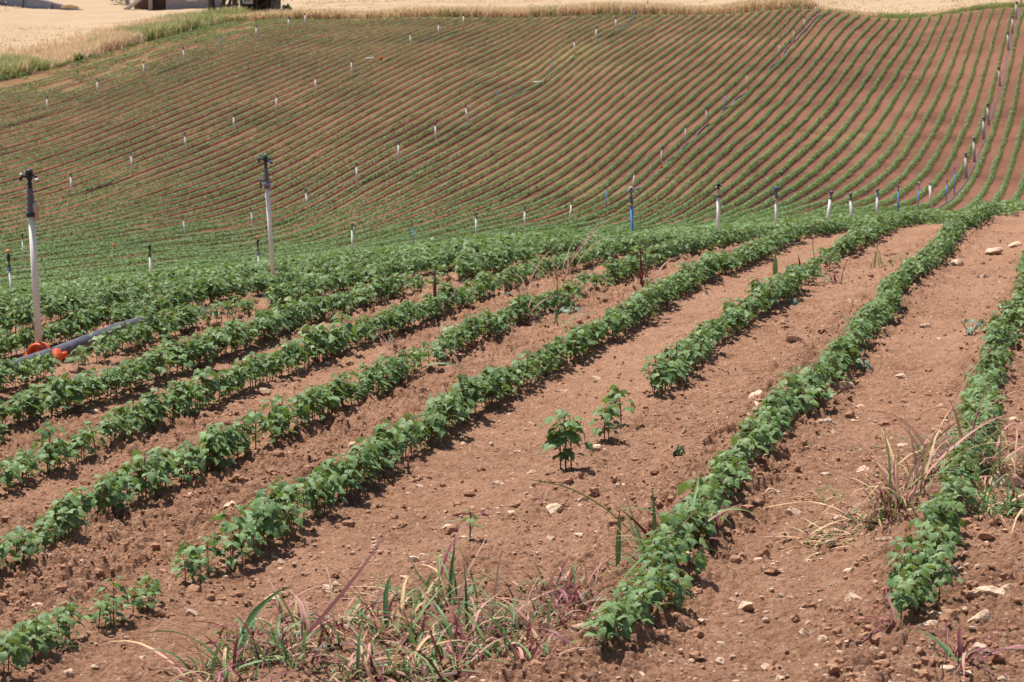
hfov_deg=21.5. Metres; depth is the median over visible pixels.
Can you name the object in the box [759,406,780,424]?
cotton plant
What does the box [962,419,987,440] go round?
cotton plant
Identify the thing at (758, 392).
stone
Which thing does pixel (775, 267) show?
tall weed
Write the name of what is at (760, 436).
cotton plant
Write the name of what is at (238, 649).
grass clump
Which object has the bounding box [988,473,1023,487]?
stone
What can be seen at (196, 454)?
cotton plant
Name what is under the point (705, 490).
cotton plant
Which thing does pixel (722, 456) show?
cotton plant
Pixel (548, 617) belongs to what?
grass clump
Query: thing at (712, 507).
cotton plant
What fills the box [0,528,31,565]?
cotton plant
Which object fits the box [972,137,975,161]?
sprinkler
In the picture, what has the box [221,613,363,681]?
grass clump
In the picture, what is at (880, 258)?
tall weed
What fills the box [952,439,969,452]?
cotton plant
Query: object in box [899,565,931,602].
cotton plant
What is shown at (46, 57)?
dry grass
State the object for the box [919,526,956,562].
cotton plant
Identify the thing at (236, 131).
irrigation pipe
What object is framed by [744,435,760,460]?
cotton plant
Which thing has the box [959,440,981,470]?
cotton plant
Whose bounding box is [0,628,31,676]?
cotton plant
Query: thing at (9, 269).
sprinkler
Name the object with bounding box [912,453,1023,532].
grass clump
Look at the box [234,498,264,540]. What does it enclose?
cotton plant
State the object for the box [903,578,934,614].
cotton plant
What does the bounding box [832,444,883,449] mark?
green weed
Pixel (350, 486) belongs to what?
cotton plant
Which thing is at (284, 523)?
cotton plant
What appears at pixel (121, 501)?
cotton plant
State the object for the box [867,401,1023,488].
grass clump
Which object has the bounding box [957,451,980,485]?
cotton plant
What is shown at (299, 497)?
cotton plant
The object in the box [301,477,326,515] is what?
cotton plant
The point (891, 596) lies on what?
cotton plant
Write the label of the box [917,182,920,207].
sprinkler
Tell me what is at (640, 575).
cotton plant
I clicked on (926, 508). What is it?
cotton plant
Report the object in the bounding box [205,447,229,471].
cotton plant
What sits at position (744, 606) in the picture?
stone
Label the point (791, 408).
cotton plant
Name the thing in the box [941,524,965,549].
cotton plant
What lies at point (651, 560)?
cotton plant
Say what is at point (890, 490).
grass clump
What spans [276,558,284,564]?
stone
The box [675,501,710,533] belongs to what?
cotton plant
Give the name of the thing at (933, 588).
cotton plant
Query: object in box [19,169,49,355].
sprinkler
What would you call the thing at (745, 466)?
cotton plant
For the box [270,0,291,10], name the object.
tree
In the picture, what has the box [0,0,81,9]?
covered shed
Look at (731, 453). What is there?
cotton plant
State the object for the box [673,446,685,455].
leafy weed
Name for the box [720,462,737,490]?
cotton plant
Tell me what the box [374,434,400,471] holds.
cotton plant
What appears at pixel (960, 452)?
cotton plant
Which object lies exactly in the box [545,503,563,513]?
stone
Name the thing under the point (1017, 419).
stone
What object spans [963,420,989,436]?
cotton plant
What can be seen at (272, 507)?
cotton plant
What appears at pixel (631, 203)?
sprinkler
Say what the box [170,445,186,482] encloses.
cotton plant
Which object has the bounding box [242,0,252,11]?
white box
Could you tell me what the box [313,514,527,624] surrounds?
grass clump
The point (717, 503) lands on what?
cotton plant
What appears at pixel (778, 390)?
cotton plant
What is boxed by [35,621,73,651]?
cotton plant
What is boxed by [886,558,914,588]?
cotton plant
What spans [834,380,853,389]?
stone
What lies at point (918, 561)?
cotton plant
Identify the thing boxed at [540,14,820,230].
irrigation pipe
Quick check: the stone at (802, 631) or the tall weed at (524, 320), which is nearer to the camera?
the stone at (802, 631)
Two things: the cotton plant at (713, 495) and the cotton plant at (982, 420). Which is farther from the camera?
the cotton plant at (982, 420)
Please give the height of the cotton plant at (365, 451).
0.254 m
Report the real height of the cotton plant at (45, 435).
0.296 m
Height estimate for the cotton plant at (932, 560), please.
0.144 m
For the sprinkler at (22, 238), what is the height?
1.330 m
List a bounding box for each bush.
[73,52,84,61]
[282,4,292,11]
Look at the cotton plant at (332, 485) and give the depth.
11.38 m
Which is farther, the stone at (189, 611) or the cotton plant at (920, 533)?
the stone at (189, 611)
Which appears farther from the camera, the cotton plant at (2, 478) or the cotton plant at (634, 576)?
the cotton plant at (2, 478)
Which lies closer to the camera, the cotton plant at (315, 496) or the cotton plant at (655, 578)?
the cotton plant at (655, 578)
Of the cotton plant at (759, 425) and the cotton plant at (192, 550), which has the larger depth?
the cotton plant at (759, 425)
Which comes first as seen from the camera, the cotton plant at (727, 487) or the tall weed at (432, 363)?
the cotton plant at (727, 487)
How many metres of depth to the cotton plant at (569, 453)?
12.04 m
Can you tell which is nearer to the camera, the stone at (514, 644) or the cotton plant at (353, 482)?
the stone at (514, 644)
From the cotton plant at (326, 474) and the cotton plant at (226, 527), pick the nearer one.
the cotton plant at (226, 527)
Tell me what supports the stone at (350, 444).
on the field ground at (750, 580)
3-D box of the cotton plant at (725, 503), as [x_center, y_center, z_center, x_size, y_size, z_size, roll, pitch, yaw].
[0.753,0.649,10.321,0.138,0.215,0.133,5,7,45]
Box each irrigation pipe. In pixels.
[0,7,1019,371]
[1,55,204,126]
[4,15,643,267]
[68,32,452,196]
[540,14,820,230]
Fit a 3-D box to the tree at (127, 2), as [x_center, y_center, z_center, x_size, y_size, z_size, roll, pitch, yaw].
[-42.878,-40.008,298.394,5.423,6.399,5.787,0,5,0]
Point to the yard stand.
(262, 5)
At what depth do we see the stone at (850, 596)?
8.95 m
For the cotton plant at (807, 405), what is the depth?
13.09 m
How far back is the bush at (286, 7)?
261.96 m
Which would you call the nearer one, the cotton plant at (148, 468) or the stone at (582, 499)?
the stone at (582, 499)
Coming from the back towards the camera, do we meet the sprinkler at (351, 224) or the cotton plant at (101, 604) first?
the sprinkler at (351, 224)
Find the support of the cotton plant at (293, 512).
on the field ground at (750, 580)
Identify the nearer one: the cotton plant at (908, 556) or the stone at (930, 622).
the stone at (930, 622)
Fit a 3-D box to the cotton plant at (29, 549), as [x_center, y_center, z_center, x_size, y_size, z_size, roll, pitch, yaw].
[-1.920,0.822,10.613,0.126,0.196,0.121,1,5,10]
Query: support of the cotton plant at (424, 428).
on the field ground at (750, 580)
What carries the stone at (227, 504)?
on the field ground at (750, 580)
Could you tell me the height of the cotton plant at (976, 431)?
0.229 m
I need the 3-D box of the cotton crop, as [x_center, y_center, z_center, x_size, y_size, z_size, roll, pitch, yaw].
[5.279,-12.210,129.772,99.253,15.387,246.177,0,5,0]
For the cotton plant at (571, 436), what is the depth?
12.03 m
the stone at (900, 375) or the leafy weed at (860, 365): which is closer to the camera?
the stone at (900, 375)
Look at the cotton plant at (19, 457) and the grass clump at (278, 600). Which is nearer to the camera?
the grass clump at (278, 600)
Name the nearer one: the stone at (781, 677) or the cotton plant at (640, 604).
the stone at (781, 677)
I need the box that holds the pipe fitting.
[52,348,67,362]
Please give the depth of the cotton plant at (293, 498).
11.18 m
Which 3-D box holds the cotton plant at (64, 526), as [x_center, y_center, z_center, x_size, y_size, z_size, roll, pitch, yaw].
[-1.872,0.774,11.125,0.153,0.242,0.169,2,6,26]
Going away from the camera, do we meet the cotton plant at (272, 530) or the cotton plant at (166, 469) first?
the cotton plant at (272, 530)
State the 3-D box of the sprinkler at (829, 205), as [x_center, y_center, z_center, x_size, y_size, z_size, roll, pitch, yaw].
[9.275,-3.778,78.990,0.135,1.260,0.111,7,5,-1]
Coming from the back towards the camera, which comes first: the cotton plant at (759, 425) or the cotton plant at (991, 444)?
the cotton plant at (759, 425)
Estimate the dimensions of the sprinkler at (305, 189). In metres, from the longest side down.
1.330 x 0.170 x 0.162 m
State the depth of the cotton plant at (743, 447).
11.22 m
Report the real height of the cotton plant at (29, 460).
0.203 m
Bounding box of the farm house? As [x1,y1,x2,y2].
[122,0,220,9]
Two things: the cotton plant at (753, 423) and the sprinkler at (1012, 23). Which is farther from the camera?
the sprinkler at (1012, 23)
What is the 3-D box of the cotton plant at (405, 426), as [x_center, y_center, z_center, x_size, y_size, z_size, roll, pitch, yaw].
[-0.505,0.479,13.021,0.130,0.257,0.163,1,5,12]
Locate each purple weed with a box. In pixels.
[801,583,945,648]
[899,620,1023,681]
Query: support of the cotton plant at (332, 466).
on the field ground at (750, 580)
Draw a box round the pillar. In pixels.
[273,0,280,9]
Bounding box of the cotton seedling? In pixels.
[461,509,482,541]
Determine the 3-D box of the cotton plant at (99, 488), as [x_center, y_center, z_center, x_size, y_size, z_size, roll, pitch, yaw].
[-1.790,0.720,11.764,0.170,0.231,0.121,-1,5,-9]
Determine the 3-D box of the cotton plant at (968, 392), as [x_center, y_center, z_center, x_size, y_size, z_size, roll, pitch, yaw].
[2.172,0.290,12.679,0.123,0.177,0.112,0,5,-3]
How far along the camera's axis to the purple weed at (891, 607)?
8.27 m
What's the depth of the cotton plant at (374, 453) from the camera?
12.40 m
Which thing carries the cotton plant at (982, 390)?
on the field ground at (750, 580)
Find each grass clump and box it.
[0,626,94,661]
[100,527,389,681]
[169,654,288,681]
[174,577,321,638]
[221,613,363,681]
[254,616,460,681]
[255,559,365,666]
[272,591,410,636]
[297,590,395,636]
[312,558,450,637]
[312,567,485,652]
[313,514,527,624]
[313,624,437,681]
[349,613,485,681]
[359,535,555,645]
[369,600,526,669]
[385,570,567,646]
[408,595,546,664]
[448,544,595,609]
[462,568,596,640]
[465,577,620,639]
[469,540,664,616]
[472,621,572,665]
[495,625,593,667]
[533,471,756,570]
[545,579,686,625]
[602,507,620,566]
[625,502,726,552]
[656,432,751,491]
[789,484,849,506]
[806,387,1020,526]
[806,496,898,534]
[828,347,1023,491]
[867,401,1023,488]
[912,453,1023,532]
[955,457,1016,525]
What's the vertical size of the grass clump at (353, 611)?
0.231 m
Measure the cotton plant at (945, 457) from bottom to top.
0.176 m
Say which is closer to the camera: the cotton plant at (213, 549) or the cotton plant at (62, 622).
the cotton plant at (62, 622)
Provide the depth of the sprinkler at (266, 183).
26.23 m
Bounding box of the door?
[156,0,165,8]
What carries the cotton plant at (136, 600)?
on the field ground at (750, 580)
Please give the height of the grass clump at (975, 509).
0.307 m
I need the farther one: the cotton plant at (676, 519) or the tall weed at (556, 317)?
the tall weed at (556, 317)
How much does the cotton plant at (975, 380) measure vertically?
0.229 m
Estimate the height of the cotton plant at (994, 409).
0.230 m
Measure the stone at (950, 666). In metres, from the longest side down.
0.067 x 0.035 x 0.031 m
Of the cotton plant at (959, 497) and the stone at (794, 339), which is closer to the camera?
the cotton plant at (959, 497)
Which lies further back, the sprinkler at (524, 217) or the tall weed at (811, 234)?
the sprinkler at (524, 217)
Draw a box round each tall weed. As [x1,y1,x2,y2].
[377,330,409,352]
[385,338,463,376]
[403,269,470,319]
[405,450,427,475]
[508,248,552,293]
[510,294,565,325]
[513,212,617,282]
[516,263,605,326]
[533,255,597,298]
[611,227,675,286]
[771,251,777,275]
[808,189,824,273]
[819,253,851,284]
[868,241,908,267]
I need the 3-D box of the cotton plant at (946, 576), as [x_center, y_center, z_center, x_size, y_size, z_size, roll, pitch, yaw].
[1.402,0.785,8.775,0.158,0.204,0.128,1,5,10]
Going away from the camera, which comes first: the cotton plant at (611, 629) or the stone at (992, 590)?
the cotton plant at (611, 629)
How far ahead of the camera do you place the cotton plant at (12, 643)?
8.20 m
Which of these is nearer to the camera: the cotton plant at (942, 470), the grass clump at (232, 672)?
the grass clump at (232, 672)
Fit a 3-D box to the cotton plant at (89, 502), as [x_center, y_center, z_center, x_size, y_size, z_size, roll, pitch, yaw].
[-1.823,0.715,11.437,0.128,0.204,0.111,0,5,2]
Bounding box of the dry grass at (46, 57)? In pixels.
[0,0,1023,148]
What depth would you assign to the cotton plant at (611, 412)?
13.08 m
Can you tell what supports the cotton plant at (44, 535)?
on the field ground at (750, 580)
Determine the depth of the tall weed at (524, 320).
19.59 m
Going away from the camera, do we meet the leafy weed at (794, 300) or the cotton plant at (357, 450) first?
the cotton plant at (357, 450)
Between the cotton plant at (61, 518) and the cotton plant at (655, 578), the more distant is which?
the cotton plant at (61, 518)
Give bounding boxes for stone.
[64,668,74,677]
[139,655,148,659]
[185,608,197,615]
[224,501,235,506]
[257,388,272,395]
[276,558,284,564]
[322,584,332,592]
[348,442,356,447]
[407,556,419,561]
[492,481,500,485]
[508,642,522,647]
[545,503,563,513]
[571,623,594,631]
[577,497,588,501]
[588,444,601,451]
[698,618,705,622]
[714,657,724,664]
[738,601,752,611]
[748,390,761,397]
[761,663,768,669]
[765,488,779,494]
[775,675,783,679]
[782,506,801,515]
[785,336,806,342]
[798,628,808,635]
[817,635,828,641]
[819,418,834,423]
[820,472,831,475]
[825,539,836,544]
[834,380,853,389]
[843,568,854,572]
[844,592,865,601]
[846,299,858,303]
[856,465,869,471]
[869,646,877,651]
[875,536,894,541]
[895,373,904,378]
[916,620,938,625]
[919,323,931,327]
[929,611,941,615]
[939,665,958,672]
[947,259,963,265]
[948,566,964,570]
[960,670,971,674]
[967,609,993,622]
[971,642,989,655]
[972,585,1005,597]
[976,274,988,277]
[984,247,1003,254]
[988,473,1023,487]
[997,674,1009,680]
[1000,583,1013,589]
[1008,417,1019,422]
[1009,241,1020,247]
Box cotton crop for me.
[0,6,1023,468]
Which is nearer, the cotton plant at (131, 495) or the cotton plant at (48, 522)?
the cotton plant at (48, 522)
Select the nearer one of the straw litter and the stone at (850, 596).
the stone at (850, 596)
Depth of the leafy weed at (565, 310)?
20.54 m
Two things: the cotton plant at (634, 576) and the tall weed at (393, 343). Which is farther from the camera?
the tall weed at (393, 343)
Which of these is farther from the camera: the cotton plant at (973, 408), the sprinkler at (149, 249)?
the sprinkler at (149, 249)
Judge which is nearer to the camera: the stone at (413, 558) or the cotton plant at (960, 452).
the stone at (413, 558)
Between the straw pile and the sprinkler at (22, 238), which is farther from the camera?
the straw pile
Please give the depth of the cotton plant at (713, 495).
10.24 m
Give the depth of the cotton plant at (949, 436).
11.51 m
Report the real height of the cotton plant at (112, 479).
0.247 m
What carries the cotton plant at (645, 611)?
on the field ground at (750, 580)
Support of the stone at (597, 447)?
on the field ground at (750, 580)
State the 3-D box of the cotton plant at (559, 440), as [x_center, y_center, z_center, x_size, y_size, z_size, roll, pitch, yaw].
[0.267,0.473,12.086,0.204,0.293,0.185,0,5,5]
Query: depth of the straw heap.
10.19 m
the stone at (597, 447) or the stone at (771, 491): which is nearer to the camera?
the stone at (771, 491)
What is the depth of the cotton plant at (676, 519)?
9.44 m
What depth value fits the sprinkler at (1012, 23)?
211.83 m
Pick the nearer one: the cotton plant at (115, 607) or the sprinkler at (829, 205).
the cotton plant at (115, 607)
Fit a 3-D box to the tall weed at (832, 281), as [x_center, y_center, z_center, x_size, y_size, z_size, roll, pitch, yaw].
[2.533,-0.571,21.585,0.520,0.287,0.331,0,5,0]
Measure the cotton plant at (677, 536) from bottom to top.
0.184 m
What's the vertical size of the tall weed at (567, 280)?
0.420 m
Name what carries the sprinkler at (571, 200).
on the field ground at (750, 580)
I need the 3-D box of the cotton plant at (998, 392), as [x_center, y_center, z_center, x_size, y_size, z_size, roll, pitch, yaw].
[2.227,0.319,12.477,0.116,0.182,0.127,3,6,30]
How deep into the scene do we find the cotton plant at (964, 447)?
10.78 m
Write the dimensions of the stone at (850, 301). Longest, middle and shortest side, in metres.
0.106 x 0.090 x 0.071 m
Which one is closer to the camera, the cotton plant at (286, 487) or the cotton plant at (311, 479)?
the cotton plant at (286, 487)
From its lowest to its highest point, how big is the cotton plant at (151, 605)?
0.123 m
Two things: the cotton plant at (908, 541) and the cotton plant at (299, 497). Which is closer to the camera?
the cotton plant at (908, 541)
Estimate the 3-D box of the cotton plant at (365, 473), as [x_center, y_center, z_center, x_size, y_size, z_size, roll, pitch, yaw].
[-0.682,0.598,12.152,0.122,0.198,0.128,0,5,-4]
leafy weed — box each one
[548,302,582,314]
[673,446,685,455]
[785,298,798,304]
[855,358,870,370]
[958,319,987,334]
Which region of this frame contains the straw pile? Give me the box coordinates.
[61,4,78,8]
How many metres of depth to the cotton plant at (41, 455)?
13.14 m
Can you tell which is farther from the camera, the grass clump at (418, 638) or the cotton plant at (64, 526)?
the cotton plant at (64, 526)
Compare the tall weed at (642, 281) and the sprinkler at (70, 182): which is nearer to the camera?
the tall weed at (642, 281)
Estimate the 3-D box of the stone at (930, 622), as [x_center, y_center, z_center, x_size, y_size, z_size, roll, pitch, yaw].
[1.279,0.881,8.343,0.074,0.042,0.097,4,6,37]
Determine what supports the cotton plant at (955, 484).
on the field ground at (750, 580)
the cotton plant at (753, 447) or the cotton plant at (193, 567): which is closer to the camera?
the cotton plant at (193, 567)
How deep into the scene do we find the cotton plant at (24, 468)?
12.87 m
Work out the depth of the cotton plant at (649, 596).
8.61 m
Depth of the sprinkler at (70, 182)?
151.46 m
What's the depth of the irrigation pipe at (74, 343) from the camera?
20.13 m
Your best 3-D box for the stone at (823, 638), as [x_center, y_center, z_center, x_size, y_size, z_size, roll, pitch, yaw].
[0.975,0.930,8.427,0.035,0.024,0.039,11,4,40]
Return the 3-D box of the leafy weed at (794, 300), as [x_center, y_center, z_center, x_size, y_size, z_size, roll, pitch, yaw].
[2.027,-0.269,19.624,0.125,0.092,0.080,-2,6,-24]
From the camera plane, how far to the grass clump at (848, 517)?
10.39 m
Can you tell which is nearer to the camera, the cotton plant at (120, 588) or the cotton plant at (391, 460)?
the cotton plant at (120, 588)
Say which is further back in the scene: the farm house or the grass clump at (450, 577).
the farm house
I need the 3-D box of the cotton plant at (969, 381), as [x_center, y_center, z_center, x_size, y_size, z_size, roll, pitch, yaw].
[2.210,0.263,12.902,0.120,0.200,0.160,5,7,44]
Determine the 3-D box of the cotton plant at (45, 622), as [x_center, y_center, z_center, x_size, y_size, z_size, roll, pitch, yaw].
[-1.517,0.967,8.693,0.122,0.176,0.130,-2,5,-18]
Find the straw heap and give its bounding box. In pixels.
[757,518,897,560]
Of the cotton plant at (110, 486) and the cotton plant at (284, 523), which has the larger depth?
the cotton plant at (110, 486)
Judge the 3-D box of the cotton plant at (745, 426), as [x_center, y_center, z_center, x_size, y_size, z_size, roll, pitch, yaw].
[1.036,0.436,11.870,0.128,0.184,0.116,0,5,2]
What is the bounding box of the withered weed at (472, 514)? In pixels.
[443,506,534,522]
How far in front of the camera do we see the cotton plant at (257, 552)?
10.45 m
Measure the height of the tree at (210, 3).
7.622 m
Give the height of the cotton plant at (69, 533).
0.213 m
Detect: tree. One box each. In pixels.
[111,0,129,4]
[207,0,230,9]
[222,0,258,7]
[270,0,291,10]
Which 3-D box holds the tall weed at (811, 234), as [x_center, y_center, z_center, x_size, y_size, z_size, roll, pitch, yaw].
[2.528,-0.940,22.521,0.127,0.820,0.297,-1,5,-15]
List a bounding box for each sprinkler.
[6,250,11,286]
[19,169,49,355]
[21,233,23,260]
[46,95,47,113]
[70,172,71,192]
[130,151,133,171]
[147,244,151,271]
[183,132,186,151]
[233,113,234,130]
[256,236,259,262]
[258,154,274,292]
[304,188,308,209]
[350,223,352,251]
[355,162,357,183]
[410,220,414,243]
[474,212,476,235]
[524,205,525,228]
[569,199,572,221]
[627,186,634,233]
[632,170,635,192]
[660,146,662,167]
[685,124,686,143]
[715,183,721,227]
[774,187,778,222]
[826,191,833,218]
[849,192,852,215]
[875,188,879,213]
[897,185,898,211]
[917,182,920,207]
[928,183,932,208]
[964,152,967,178]
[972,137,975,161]
[982,117,985,138]
[986,103,989,124]
[997,66,1000,85]
[1007,31,1008,50]
[1011,15,1013,33]
[1015,1,1017,18]
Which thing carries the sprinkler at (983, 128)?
on the field ground at (750, 580)
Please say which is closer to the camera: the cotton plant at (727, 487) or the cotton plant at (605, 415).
the cotton plant at (727, 487)
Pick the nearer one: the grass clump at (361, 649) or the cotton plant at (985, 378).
the grass clump at (361, 649)
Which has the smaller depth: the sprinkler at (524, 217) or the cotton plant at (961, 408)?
the cotton plant at (961, 408)
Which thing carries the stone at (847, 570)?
on the field ground at (750, 580)
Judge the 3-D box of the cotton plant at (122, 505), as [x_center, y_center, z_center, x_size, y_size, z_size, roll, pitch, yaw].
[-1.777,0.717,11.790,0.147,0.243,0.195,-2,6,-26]
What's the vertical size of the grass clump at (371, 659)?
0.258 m
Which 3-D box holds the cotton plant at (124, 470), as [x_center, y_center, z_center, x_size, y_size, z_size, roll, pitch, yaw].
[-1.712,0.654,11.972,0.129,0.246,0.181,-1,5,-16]
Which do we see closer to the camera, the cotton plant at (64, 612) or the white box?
the cotton plant at (64, 612)
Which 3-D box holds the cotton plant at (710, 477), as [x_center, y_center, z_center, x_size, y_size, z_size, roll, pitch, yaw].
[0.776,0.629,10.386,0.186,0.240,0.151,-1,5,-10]
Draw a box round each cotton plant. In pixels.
[0,456,22,493]
[0,462,13,486]
[0,466,19,485]
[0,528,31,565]
[0,540,22,568]
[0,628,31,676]
[0,631,23,677]
[6,525,36,566]
[12,454,33,488]
[13,530,44,558]
[14,449,39,476]
[14,620,47,670]
[15,448,36,484]
[18,448,38,476]
[19,609,58,660]
[28,616,61,651]
[30,421,67,471]
[32,526,53,553]
[33,500,77,540]
[33,515,58,548]
[34,441,57,474]
[35,442,57,477]
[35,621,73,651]
[42,608,73,648]
[45,506,71,542]
[46,492,89,540]
[53,606,84,644]
[55,596,87,638]
[56,500,80,540]
[63,496,84,531]
[72,486,95,519]
[74,491,90,524]
[81,595,112,632]
[84,480,117,512]
[87,472,121,513]
[89,483,119,513]
[91,487,124,514]
[93,475,129,512]
[96,575,132,622]
[97,600,125,625]
[103,471,127,514]
[113,477,127,510]
[114,461,140,505]
[114,472,136,501]
[121,583,147,615]
[126,449,173,501]
[128,460,157,495]
[128,465,153,501]
[135,587,159,613]
[137,446,183,493]
[137,572,161,602]
[142,465,160,492]
[152,463,169,493]
[158,448,178,485]
[167,456,182,484]
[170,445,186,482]
[170,540,207,577]
[170,552,197,587]
[171,450,198,486]
[175,440,204,474]
[181,447,203,480]
[187,555,213,585]
[197,423,232,462]
[197,532,226,575]
[199,429,230,469]
[200,448,223,470]
[204,436,235,468]
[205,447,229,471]
[207,422,237,457]
[210,505,261,556]
[211,534,250,572]
[215,429,238,453]
[222,524,255,564]
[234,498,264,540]
[237,532,267,561]
[241,506,278,549]
[250,497,285,550]
[253,497,284,549]
[255,482,289,509]
[255,502,291,544]
[268,476,296,517]
[272,492,297,529]
[274,501,303,539]
[281,484,305,522]
[284,488,313,528]
[288,477,313,517]
[298,485,330,517]
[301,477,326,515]
[302,479,336,519]
[303,471,329,494]
[311,464,340,494]
[312,466,339,498]
[312,470,328,504]
[314,475,346,515]
[319,453,350,495]
[329,458,351,498]
[336,459,363,499]
[338,463,359,494]
[340,449,364,488]
[345,437,380,484]
[346,447,378,493]
[346,449,377,483]
[352,442,380,485]
[354,457,375,489]
[355,453,373,484]
[360,439,382,470]
[367,426,398,469]
[369,441,390,472]
[370,432,397,472]
[370,436,396,475]
[372,419,402,457]
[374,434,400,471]
[387,433,404,457]
[390,419,420,453]
[393,430,407,458]
[397,414,421,455]
[400,414,423,452]
[407,424,425,454]
[415,420,430,450]
[538,420,579,468]
[539,409,584,471]
[553,414,593,468]
[582,594,626,642]
[583,610,621,651]
[584,605,629,645]
[586,406,624,441]
[593,401,619,439]
[600,384,634,425]
[612,572,642,601]
[612,581,655,622]
[612,598,642,638]
[614,607,625,638]
[618,612,653,628]
[621,580,662,623]
[623,590,653,620]
[624,576,667,627]
[625,571,651,594]
[634,527,675,567]
[634,549,666,582]
[638,534,677,573]
[641,567,669,600]
[645,563,686,608]
[651,507,688,564]
[653,534,687,564]
[653,547,683,589]
[660,503,697,538]
[663,568,694,611]
[665,527,692,552]
[673,533,708,575]
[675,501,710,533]
[677,477,714,508]
[683,506,716,547]
[687,474,730,507]
[687,499,711,540]
[689,498,719,542]
[697,483,724,520]
[699,483,730,509]
[703,494,731,539]
[706,453,732,484]
[707,456,740,494]
[709,468,736,496]
[709,469,734,505]
[711,450,741,481]
[718,456,752,501]
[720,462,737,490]
[727,443,754,462]
[728,432,755,465]
[733,437,760,458]
[737,419,754,445]
[738,458,752,485]
[740,416,758,435]
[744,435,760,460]
[746,425,776,464]
[746,431,759,461]
[749,405,763,415]
[753,406,780,446]
[754,423,771,454]
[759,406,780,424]
[761,392,789,424]
[762,415,780,434]
[763,387,789,413]
[763,418,783,444]
[764,421,782,447]
[775,387,803,417]
[775,406,793,432]
[776,367,807,403]
[782,394,795,425]
[792,379,818,404]
[792,386,818,414]
[885,535,914,565]
[885,573,898,600]
[885,579,931,601]
[886,550,923,587]
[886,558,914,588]
[888,571,918,619]
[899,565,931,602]
[902,559,933,601]
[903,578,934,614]
[905,537,932,568]
[905,564,937,594]
[908,524,940,552]
[909,502,938,538]
[916,515,945,546]
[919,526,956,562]
[922,548,948,577]
[922,552,965,600]
[924,496,956,530]
[925,525,955,562]
[926,493,948,523]
[929,487,961,520]
[934,496,966,535]
[936,453,965,477]
[936,462,966,484]
[940,425,962,448]
[940,464,966,492]
[940,477,967,503]
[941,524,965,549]
[946,493,963,514]
[948,398,970,424]
[948,417,973,443]
[948,482,964,500]
[949,478,976,507]
[950,447,972,468]
[951,444,978,475]
[952,395,990,419]
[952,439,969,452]
[956,463,972,480]
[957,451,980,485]
[957,471,972,494]
[958,417,986,438]
[959,376,981,397]
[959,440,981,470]
[960,384,979,399]
[960,403,982,421]
[961,403,991,434]
[961,410,994,437]
[961,425,989,458]
[962,378,990,397]
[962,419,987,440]
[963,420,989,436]
[964,434,987,468]
[967,379,989,398]
[969,390,984,403]
[975,387,989,402]
[979,391,1007,422]
[979,402,1007,438]
[981,372,998,390]
[982,439,998,462]
[983,418,999,442]
[984,394,998,420]
[987,383,998,403]
[987,390,1005,417]
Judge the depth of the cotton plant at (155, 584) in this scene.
9.57 m
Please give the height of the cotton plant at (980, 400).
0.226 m
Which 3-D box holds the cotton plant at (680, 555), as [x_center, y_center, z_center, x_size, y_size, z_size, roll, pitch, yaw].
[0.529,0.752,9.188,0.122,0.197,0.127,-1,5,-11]
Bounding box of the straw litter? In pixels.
[739,502,796,521]
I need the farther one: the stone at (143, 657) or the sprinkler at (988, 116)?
the sprinkler at (988, 116)
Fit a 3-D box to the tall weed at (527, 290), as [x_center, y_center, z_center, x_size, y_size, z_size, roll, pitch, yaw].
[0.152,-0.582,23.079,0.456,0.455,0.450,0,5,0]
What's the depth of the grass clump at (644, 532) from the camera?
9.77 m
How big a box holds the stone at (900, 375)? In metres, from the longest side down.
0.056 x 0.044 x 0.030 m
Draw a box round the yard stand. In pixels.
[240,0,269,12]
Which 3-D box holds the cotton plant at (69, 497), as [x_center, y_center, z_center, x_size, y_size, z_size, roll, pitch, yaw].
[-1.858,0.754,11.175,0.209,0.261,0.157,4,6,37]
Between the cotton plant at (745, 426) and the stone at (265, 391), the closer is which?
the cotton plant at (745, 426)
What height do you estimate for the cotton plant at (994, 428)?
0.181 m
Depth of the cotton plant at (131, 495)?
11.88 m
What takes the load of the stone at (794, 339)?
on the field ground at (750, 580)
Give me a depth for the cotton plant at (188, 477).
12.53 m
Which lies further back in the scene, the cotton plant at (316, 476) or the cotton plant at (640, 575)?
the cotton plant at (316, 476)
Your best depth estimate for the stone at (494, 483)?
12.08 m
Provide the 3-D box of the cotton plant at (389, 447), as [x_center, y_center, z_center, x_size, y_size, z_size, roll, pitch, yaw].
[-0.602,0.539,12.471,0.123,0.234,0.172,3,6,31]
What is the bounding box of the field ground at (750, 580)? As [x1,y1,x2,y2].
[0,0,1023,681]
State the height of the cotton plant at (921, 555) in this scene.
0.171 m
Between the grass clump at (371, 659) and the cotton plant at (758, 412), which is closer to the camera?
the grass clump at (371, 659)
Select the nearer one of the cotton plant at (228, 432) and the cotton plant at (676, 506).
the cotton plant at (676, 506)
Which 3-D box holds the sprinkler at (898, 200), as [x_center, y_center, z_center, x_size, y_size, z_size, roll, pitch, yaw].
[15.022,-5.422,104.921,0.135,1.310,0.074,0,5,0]
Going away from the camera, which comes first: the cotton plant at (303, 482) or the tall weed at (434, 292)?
the cotton plant at (303, 482)
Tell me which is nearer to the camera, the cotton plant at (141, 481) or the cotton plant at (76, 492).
the cotton plant at (76, 492)
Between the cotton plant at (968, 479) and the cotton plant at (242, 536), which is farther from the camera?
the cotton plant at (968, 479)
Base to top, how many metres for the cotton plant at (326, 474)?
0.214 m
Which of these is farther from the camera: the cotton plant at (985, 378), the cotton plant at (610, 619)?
the cotton plant at (985, 378)
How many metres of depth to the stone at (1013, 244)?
25.27 m
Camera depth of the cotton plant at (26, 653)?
8.46 m

